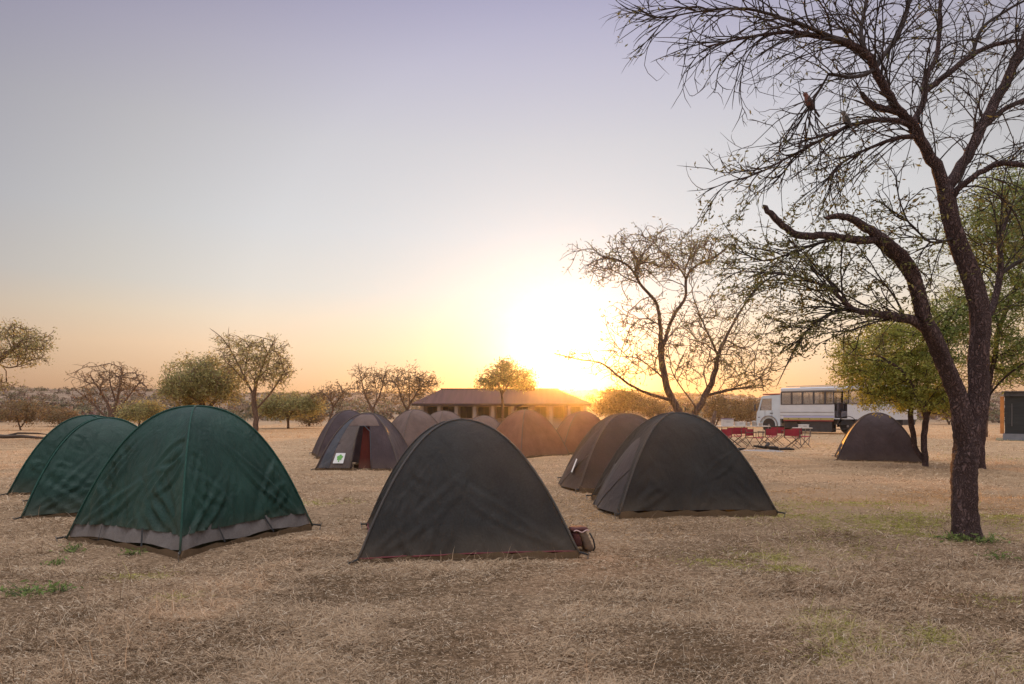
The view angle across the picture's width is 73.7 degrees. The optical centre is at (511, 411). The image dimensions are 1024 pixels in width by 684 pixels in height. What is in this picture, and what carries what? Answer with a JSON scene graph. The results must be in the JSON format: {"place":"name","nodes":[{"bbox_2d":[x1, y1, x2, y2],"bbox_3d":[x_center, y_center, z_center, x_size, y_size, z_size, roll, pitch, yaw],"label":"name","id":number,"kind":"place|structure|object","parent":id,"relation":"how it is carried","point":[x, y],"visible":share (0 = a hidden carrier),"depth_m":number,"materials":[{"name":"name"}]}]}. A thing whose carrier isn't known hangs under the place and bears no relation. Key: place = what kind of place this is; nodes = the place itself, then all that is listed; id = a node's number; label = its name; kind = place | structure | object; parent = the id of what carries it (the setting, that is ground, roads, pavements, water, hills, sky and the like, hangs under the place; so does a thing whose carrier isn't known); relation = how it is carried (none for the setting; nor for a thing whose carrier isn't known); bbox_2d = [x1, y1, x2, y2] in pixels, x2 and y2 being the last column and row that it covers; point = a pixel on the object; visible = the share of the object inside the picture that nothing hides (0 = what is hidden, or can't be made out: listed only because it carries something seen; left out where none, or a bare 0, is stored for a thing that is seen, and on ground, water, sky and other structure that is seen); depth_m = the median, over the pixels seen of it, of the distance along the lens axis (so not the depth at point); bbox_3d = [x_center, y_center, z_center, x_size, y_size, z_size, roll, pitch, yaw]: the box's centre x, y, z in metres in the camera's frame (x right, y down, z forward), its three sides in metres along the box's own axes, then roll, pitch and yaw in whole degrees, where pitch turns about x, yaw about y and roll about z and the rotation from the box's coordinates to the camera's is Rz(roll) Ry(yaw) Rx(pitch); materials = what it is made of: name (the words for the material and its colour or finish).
{"place":"outdoors","nodes":[
{"label":"outdoors","id":0,"kind":"place"},
{"bbox_2d":[0,387,1023,683],"bbox_3d":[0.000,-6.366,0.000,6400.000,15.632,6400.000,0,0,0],"label":"ground","id":1,"kind":"structure","parent":0,"point":[812,469],"depth_m":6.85,"materials":[{"name":"beige plant"}]},
{"bbox_2d":[0,432,46,438],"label":"fallen log","id":2,"kind":"object","parent":1,"relation":"on","point":[13,435],"visible":0.83,"depth_m":34.78,"materials":[{"name":"brown wood"}]},
{"bbox_2d":[0,317,58,395],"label":"flat topped tree","id":3,"kind":"object","parent":1,"relation":"on","point":[25,339],"visible":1,"depth_m":31.57,"materials":[{"name":"green plant"}]},
{"bbox_2d":[0,395,60,429],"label":"shrub","id":4,"kind":"object","parent":1,"relation":"on","point":[32,411],"visible":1,"depth_m":51.72,"materials":[{"name":"brown plant"}]},
{"bbox_2d":[0,580,65,598],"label":"weed","id":5,"kind":"object","parent":1,"relation":"on","point":[25,590],"visible":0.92,"depth_m":5.15,"materials":[{"name":"green plant"}]},
{"bbox_2d":[0,415,104,495],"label":"dome tent","id":6,"kind":"object","parent":1,"relation":"on","point":[27,476],"visible":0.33,"depth_m":11.56,"materials":[{"name":"green fabric"}]},
{"bbox_2d":[39,555,68,565],"bbox_3d":[-4.164,1.362,6.228,0.211,0.090,0.199,0,0,0],"label":"weed","id":7,"kind":"object","parent":1,"relation":"on","point":[57,561],"visible":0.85,"depth_m":6.22,"materials":[{"name":"green plant"}]},
{"bbox_2d":[36,581,83,595],"bbox_3d":[-3.473,1.338,5.214,0.224,0.097,0.276,0,0,33],"label":"weed","id":8,"kind":"object","parent":1,"relation":"on","point":[53,587],"visible":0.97,"depth_m":5.21,"materials":[{"name":"green plant"}]},
{"bbox_2d":[36,405,87,426],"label":"shrub","id":9,"kind":"object","parent":1,"relation":"on","point":[60,416],"visible":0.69,"depth_m":63.49,"materials":[{"name":"brown plant"}]},
{"bbox_2d":[48,543,85,553],"bbox_3d":[-4.322,1.342,6.705,0.312,0.100,0.379,0,0,0],"label":"weed","id":10,"kind":"object","parent":1,"relation":"on","point":[72,548],"visible":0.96,"depth_m":6.73,"materials":[{"name":"green plant"}]},
{"bbox_2d":[13,417,137,519],"bbox_3d":[-6.020,0.791,10.150,2.153,1.428,2.153,0,0,-33],"label":"dome tent","id":11,"kind":"object","parent":1,"relation":"on","point":[81,454],"visible":0.61,"depth_m":9.33,"materials":[{"name":"green fabric"}]},
{"bbox_2d":[64,358,155,416],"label":"bare tree","id":12,"kind":"object","parent":1,"relation":"on","point":[117,385],"visible":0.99,"depth_m":60.88,"materials":[{"name":"brown plant"}]},
{"bbox_2d":[118,547,148,555],"bbox_3d":[-3.713,1.363,6.690,0.265,0.082,0.264,0,0,-31],"label":"weed","id":13,"kind":"object","parent":1,"relation":"on","point":[130,552],"visible":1,"depth_m":6.67,"materials":[{"name":"green plant"}]},
{"bbox_2d":[111,396,171,425],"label":"bushy tree","id":14,"kind":"object","parent":1,"relation":"on","point":[139,412],"visible":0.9,"depth_m":54.35,"materials":[{"name":"green plant"}]},
{"bbox_2d":[55,405,321,561],"bbox_3d":[-3.585,0.708,7.745,1.953,1.568,1.953,0,0,26],"label":"dome tent","id":15,"kind":"object","parent":1,"relation":"on","point":[181,479],"visible":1,"depth_m":7.27,"materials":[{"name":"green fabric"}]},
{"bbox_2d":[149,348,252,409],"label":"bushy tree","id":16,"kind":"object","parent":1,"relation":"on","point":[190,389],"visible":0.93,"depth_m":53.92,"materials":[{"name":"green plant"}]},
{"bbox_2d":[207,329,301,430],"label":"open tree","id":17,"kind":"object","parent":1,"relation":"on","point":[263,367],"visible":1,"depth_m":48.74,"materials":[{"name":"green plant"}]},
{"bbox_2d":[249,386,332,428],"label":"bushy tree","id":18,"kind":"object","parent":1,"relation":"on","point":[292,404],"visible":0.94,"depth_m":56.20,"materials":[{"name":"green plant"}]},
{"bbox_2d":[295,411,328,425],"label":"shrub","id":19,"kind":"object","parent":1,"relation":"on","point":[320,419],"visible":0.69,"depth_m":65.48,"materials":[{"name":"plant"}]},
{"bbox_2d":[302,379,358,420],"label":"bare tree","id":20,"kind":"object","parent":1,"relation":"on","point":[334,393],"visible":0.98,"depth_m":51.94,"materials":[{"name":"brown plant"}]},
{"bbox_2d":[309,410,359,458],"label":"dome tent","id":21,"kind":"object","parent":1,"relation":"on","point":[335,422],"visible":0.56,"depth_m":20.96,"materials":[{"name":"grey fabric"}]},
{"bbox_2d":[311,412,407,470],"bbox_3d":[-3.620,0.764,17.200,2.218,1.498,2.047,0,0,4],"label":"dome tent","id":22,"kind":"object","parent":1,"relation":"on","point":[374,441],"visible":0.95,"depth_m":16.55,"materials":[{"name":"grey fabric"}]},
{"bbox_2d":[347,362,396,412],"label":"bare tree","id":23,"kind":"object","parent":1,"relation":"on","point":[379,377],"visible":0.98,"depth_m":45.94,"materials":[{"name":"brown plant"}]},
{"bbox_2d":[381,361,443,410],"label":"bare tree","id":24,"kind":"object","parent":1,"relation":"on","point":[420,382],"visible":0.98,"depth_m":47.76,"materials":[{"name":"brown plant"}]},
{"bbox_2d":[392,409,437,446],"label":"dome tent","id":25,"kind":"object","parent":1,"relation":"on","point":[411,425],"visible":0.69,"depth_m":22.53,"materials":[{"name":"grey fabric"}]},
{"bbox_2d":[431,411,460,422],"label":"dome tent","id":26,"kind":"object","parent":1,"relation":"on","point":[439,416],"visible":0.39,"depth_m":25.34,"materials":[{"name":"grey fabric"}]},
{"bbox_2d":[347,418,589,563],"bbox_3d":[-0.550,0.785,7.400,2.255,1.428,2.191,0,0,-10],"label":"dome tent","id":27,"kind":"object","parent":1,"relation":"on","point":[462,488],"visible":1,"depth_m":6.64,"materials":[{"name":"grey fabric"}]},
{"bbox_2d":[472,415,499,428],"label":"dome tent","id":28,"kind":"object","parent":1,"relation":"on","point":[491,421],"visible":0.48,"depth_m":26.15,"materials":[{"name":"grey fabric"}]},
{"bbox_2d":[411,385,591,427],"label":"long building","id":29,"kind":"structure","parent":1,"relation":"on","point":[555,407],"depth_m":59.60,"materials":[{"name":"brown"}]},
{"bbox_2d":[0,385,1004,422],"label":"scrub","id":30,"kind":"object","parent":1,"relation":"on","point":[244,411],"visible":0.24,"depth_m":156.94,"materials":[{"name":"green plant"}]},
{"bbox_2d":[468,355,542,421],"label":"leafy tree","id":31,"kind":"object","parent":1,"relation":"on","point":[502,376],"visible":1,"depth_m":50.59,"materials":[{"name":"green plant"}]},
{"bbox_2d":[496,409,572,457],"bbox_3d":[0.440,0.706,22.000,2.153,1.578,2.153,0,0,-38],"label":"dome tent","id":32,"kind":"object","parent":1,"relation":"on","point":[528,433],"visible":0.88,"depth_m":21.51,"materials":[{"name":"brown fabric"}]},
{"bbox_2d":[557,411,600,453],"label":"dome tent","id":33,"kind":"object","parent":1,"relation":"on","point":[573,429],"visible":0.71,"depth_m":23.03,"materials":[{"name":"brown fabric"}]},
{"bbox_2d":[569,526,595,551],"bbox_3d":[0.695,1.276,6.843,0.244,0.256,0.196,0,0,-12],"label":"canvas bag","id":34,"kind":"object","parent":1,"relation":"on","point":[579,534],"visible":0.88,"depth_m":6.77,"materials":[{"name":"red fabric"}]},
{"bbox_2d":[557,413,647,493],"bbox_3d":[2.063,0.748,12.846,2.366,1.458,2.253,0,0,-4],"label":"dome tent","id":35,"kind":"object","parent":1,"relation":"on","point":[599,445],"visible":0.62,"depth_m":12.30,"materials":[{"name":"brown fabric"}]},
{"bbox_2d":[584,385,659,417],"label":"leafy tree","id":36,"kind":"object","parent":1,"relation":"on","point":[613,401],"visible":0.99,"depth_m":49.33,"materials":[{"name":"green plant"}]},
{"bbox_2d":[635,398,669,418],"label":"shrub","id":37,"kind":"object","parent":1,"relation":"on","point":[651,412],"visible":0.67,"depth_m":63.46,"materials":[{"name":"brown plant"}]},
{"bbox_2d":[551,216,793,415],"bbox_3d":[4.716,-2.175,20.098,7.718,7.190,4.557,0,0,-29],"label":"acacia tree","id":38,"kind":"object","parent":1,"relation":"on","point":[661,339],"visible":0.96,"depth_m":19.93,"materials":[{"name":"brown plant"}]},
{"bbox_2d":[586,412,785,519],"bbox_3d":[2.374,0.739,9.978,2.350,1.478,2.107,0,0,-4],"label":"dome tent","id":39,"kind":"object","parent":1,"relation":"on","point":[657,466],"visible":0.99,"depth_m":9.27,"materials":[{"name":"grey fabric"}]},
{"bbox_2d":[710,411,716,424],"bbox_3d":[7.996,0.719,27.387,0.452,1.527,0.334,0,0,0],"label":"tree stump","id":40,"kind":"object","parent":1,"relation":"on","point":[713,420],"visible":0.33,"depth_m":27.34,"materials":[{"name":"brown plant"}]},
{"bbox_2d":[693,389,734,425],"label":"shrub","id":41,"kind":"object","parent":1,"relation":"on","point":[712,404],"visible":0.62,"depth_m":61.55,"materials":[{"name":"brown plant"}]},
{"bbox_2d":[721,429,731,438],"bbox_3d":[8.022,1.016,25.972,0.570,0.769,0.516,0,0,-25],"label":"folding chair","id":42,"kind":"object","parent":1,"relation":"on","point":[727,432],"visible":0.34,"depth_m":25.74,"materials":[{"name":"red fabric"}]},
{"bbox_2d":[727,427,741,447],"bbox_3d":[8.643,0.994,26.527,0.570,0.769,0.516,0,0,18],"label":"folding chair","id":43,"kind":"object","parent":1,"relation":"on","point":[736,430],"visible":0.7,"depth_m":26.70,"materials":[{"name":"red fabric"}]},
{"bbox_2d":[734,427,749,445],"bbox_3d":[9.332,1.000,27.730,0.570,0.769,0.516,0,0,30],"label":"folding chair","id":44,"kind":"object","parent":1,"relation":"on","point":[743,430],"visible":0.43,"depth_m":27.53,"materials":[{"name":"red fabric"}]},
{"bbox_2d":[716,391,768,427],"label":"shrub","id":45,"kind":"object","parent":1,"relation":"on","point":[739,408],"visible":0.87,"depth_m":59.58,"materials":[{"name":"brown plant"}]},
{"bbox_2d":[717,426,769,441],"bbox_3d":[10.683,1.020,31.597,2.300,0.742,0.700,0,0,0],"label":"folding table","id":46,"kind":"object","parent":1,"relation":"on","point":[747,426],"visible":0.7,"depth_m":31.25,"materials":[{"name":"silver metal"}]},
{"bbox_2d":[721,419,733,425],"bbox_3d":[9.963,0.484,31.582,0.504,0.329,0.414,0,0,0],"label":"storage box","id":47,"kind":"object","parent":46,"relation":"on","point":[727,422],"visible":1,"depth_m":31.42,"materials":[{"name":"white plastic"}]},
{"bbox_2d":[735,422,745,425],"bbox_3d":[10.563,0.554,31.602,0.424,0.189,0.394,0,0,0],"label":"storage box","id":48,"kind":"object","parent":46,"relation":"on","point":[740,423],"visible":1,"depth_m":31.45,"materials":[{"name":"white plastic"}]},
{"bbox_2d":[745,429,764,448],"bbox_3d":[9.118,1.021,25.695,0.570,0.769,0.516,0,0,-38],"label":"folding chair","id":49,"kind":"object","parent":1,"relation":"on","point":[749,432],"visible":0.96,"depth_m":25.79,"materials":[{"name":"red fabric"}]},
{"bbox_2d":[743,449,783,451],"bbox_3d":[8.953,1.395,24.443,2.120,0.100,1.614,0,0,0],"label":"fire ash","id":50,"kind":"object","parent":1,"relation":"on","point":[762,450],"visible":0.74,"depth_m":24.17},
{"bbox_2d":[753,445,778,448],"bbox_3d":[9.019,1.251,24.273,0.850,0.144,0.195,0,0,25],"label":"firewood","id":51,"kind":"object","parent":50,"relation":"on","point":[768,447],"visible":1,"depth_m":24.25,"materials":[{"name":"brown wood"}]},
{"bbox_2d":[769,447,794,449],"bbox_3d":[9.681,1.323,24.500,0.850,0.143,0.182,0,0,13],"label":"firewood","id":52,"kind":"object","parent":50,"relation":"on","point":[786,448],"visible":0.77,"depth_m":24.44,"materials":[{"name":"brown wood"}]},
{"bbox_2d":[757,428,777,445],"bbox_3d":[9.862,1.011,26.304,0.570,0.769,0.516,0,0,-16],"label":"folding chair","id":53,"kind":"object","parent":1,"relation":"on","point":[769,432],"visible":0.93,"depth_m":26.10,"materials":[{"name":"red fabric"}]},
{"bbox_2d":[768,427,784,444],"bbox_3d":[10.690,0.995,27.591,0.570,0.769,0.516,0,0,34],"label":"folding chair","id":54,"kind":"object","parent":1,"relation":"on","point":[781,430],"visible":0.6,"depth_m":27.68,"materials":[{"name":"red fabric"}]},
{"bbox_2d":[784,429,799,448],"bbox_3d":[10.574,1.020,25.808,0.570,0.769,0.516,0,0,20],"label":"folding chair","id":55,"kind":"object","parent":1,"relation":"on","point":[791,432],"visible":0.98,"depth_m":25.59,"materials":[{"name":"red fabric"}]},
{"bbox_2d":[791,428,810,447],"bbox_3d":[11.299,1.010,26.699,0.570,0.769,0.516,0,0,-22],"label":"folding chair","id":56,"kind":"object","parent":1,"relation":"on","point":[801,436],"visible":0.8,"depth_m":26.74,"materials":[{"name":"red fabric"}]},
{"bbox_2d":[792,427,812,444],"bbox_3d":[12.304,1.029,28.927,0.640,0.722,0.560,0,0,0],"label":"folding table","id":57,"kind":"object","parent":1,"relation":"on","point":[804,435],"visible":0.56,"depth_m":28.68,"materials":[{"name":"silver metal"}]},
{"bbox_2d":[798,424,808,427],"bbox_3d":[12.354,0.602,28.912,0.364,0.129,0.334,0,0,0],"label":"storage box","id":58,"kind":"object","parent":57,"relation":"on","point":[803,426],"visible":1,"depth_m":28.79,"materials":[{"name":"white plastic"}]},
{"bbox_2d":[601,0,1023,540],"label":"thorn tree","id":59,"kind":"object","parent":1,"relation":"on","point":[969,410],"visible":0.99,"depth_m":7.23,"materials":[{"name":"brown plant"}]},
{"bbox_2d":[802,91,819,117],"bbox_3d":[2.954,-3.044,6.754,0.194,0.246,0.080,0,0,-9],"label":"bird","id":60,"kind":"object","parent":59,"relation":"on","point":[807,97],"visible":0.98,"depth_m":6.73},
{"bbox_2d":[841,110,856,135],"bbox_3d":[3.428,-2.950,6.960,0.173,0.261,0.080,0,0,0],"label":"bird","id":61,"kind":"object","parent":59,"relation":"on","point":[846,116],"visible":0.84,"depth_m":6.95},
{"bbox_2d":[754,384,916,433],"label":"overland truck","id":62,"kind":"object","parent":1,"relation":"on","point":[788,411],"visible":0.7,"depth_m":43.87,"materials":[{"name":"white paint"}]},
{"bbox_2d":[832,412,921,462],"bbox_3d":[10.654,0.762,19.885,2.394,1.498,2.147,0,0,24],"label":"dome tent","id":63,"kind":"object","parent":1,"relation":"on","point":[873,437],"visible":0.82,"depth_m":19.28,"materials":[{"name":"grey fabric"}]},
{"bbox_2d":[820,314,968,466],"bbox_3d":[9.843,-0.551,17.510,3.758,4.007,3.154,0,0,0],"label":"bushy tree","id":64,"kind":"object","parent":1,"relation":"on","point":[896,382],"visible":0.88,"depth_m":17.06,"materials":[{"name":"green plant"}]},
{"bbox_2d":[930,409,950,424],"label":"shrub","id":65,"kind":"object","parent":1,"relation":"on","point":[946,417],"visible":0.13,"depth_m":69.94,"materials":[{"name":"green plant"}]},
{"bbox_2d":[930,531,984,543],"bbox_3d":[4.797,1.330,7.330,0.496,0.123,0.513,0,0,19],"label":"weed","id":66,"kind":"object","parent":1,"relation":"on","point":[953,537],"visible":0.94,"depth_m":7.31,"materials":[{"name":"green plant"}]},
{"bbox_2d":[901,153,1023,468],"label":"leafy tree","id":67,"kind":"object","parent":1,"relation":"on","point":[958,330],"visible":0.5,"depth_m":16.69,"materials":[{"name":"green plant"}]},
{"bbox_2d":[947,531,1010,543],"bbox_3d":[5.022,1.327,7.237,0.550,0.139,0.526,0,0,0],"label":"weed","id":68,"kind":"object","parent":1,"relation":"on","point":[981,539],"visible":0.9,"depth_m":7.22,"materials":[{"name":"green plant"}]},
{"bbox_2d":[959,347,1023,436],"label":"bare tree","id":69,"kind":"object","parent":1,"relation":"on","point":[964,378],"visible":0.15,"depth_m":37.96,"materials":[{"name":"plant"}]},
{"bbox_2d":[973,549,1023,560],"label":"weed","id":70,"kind":"object","parent":1,"relation":"on","point":[998,557],"visible":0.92,"depth_m":6.53,"materials":[{"name":"green plant"}]},
{"bbox_2d":[995,391,1023,440],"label":"dark shed","id":71,"kind":"structure","parent":1,"relation":"on","point":[1014,415],"depth_m":33.30,"materials":[{"name":"grey paint"}]},
{"bbox_2d":[0,0,1023,398],"label":"sky","id":72,"kind":"structure","parent":0,"point":[349,183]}
]}

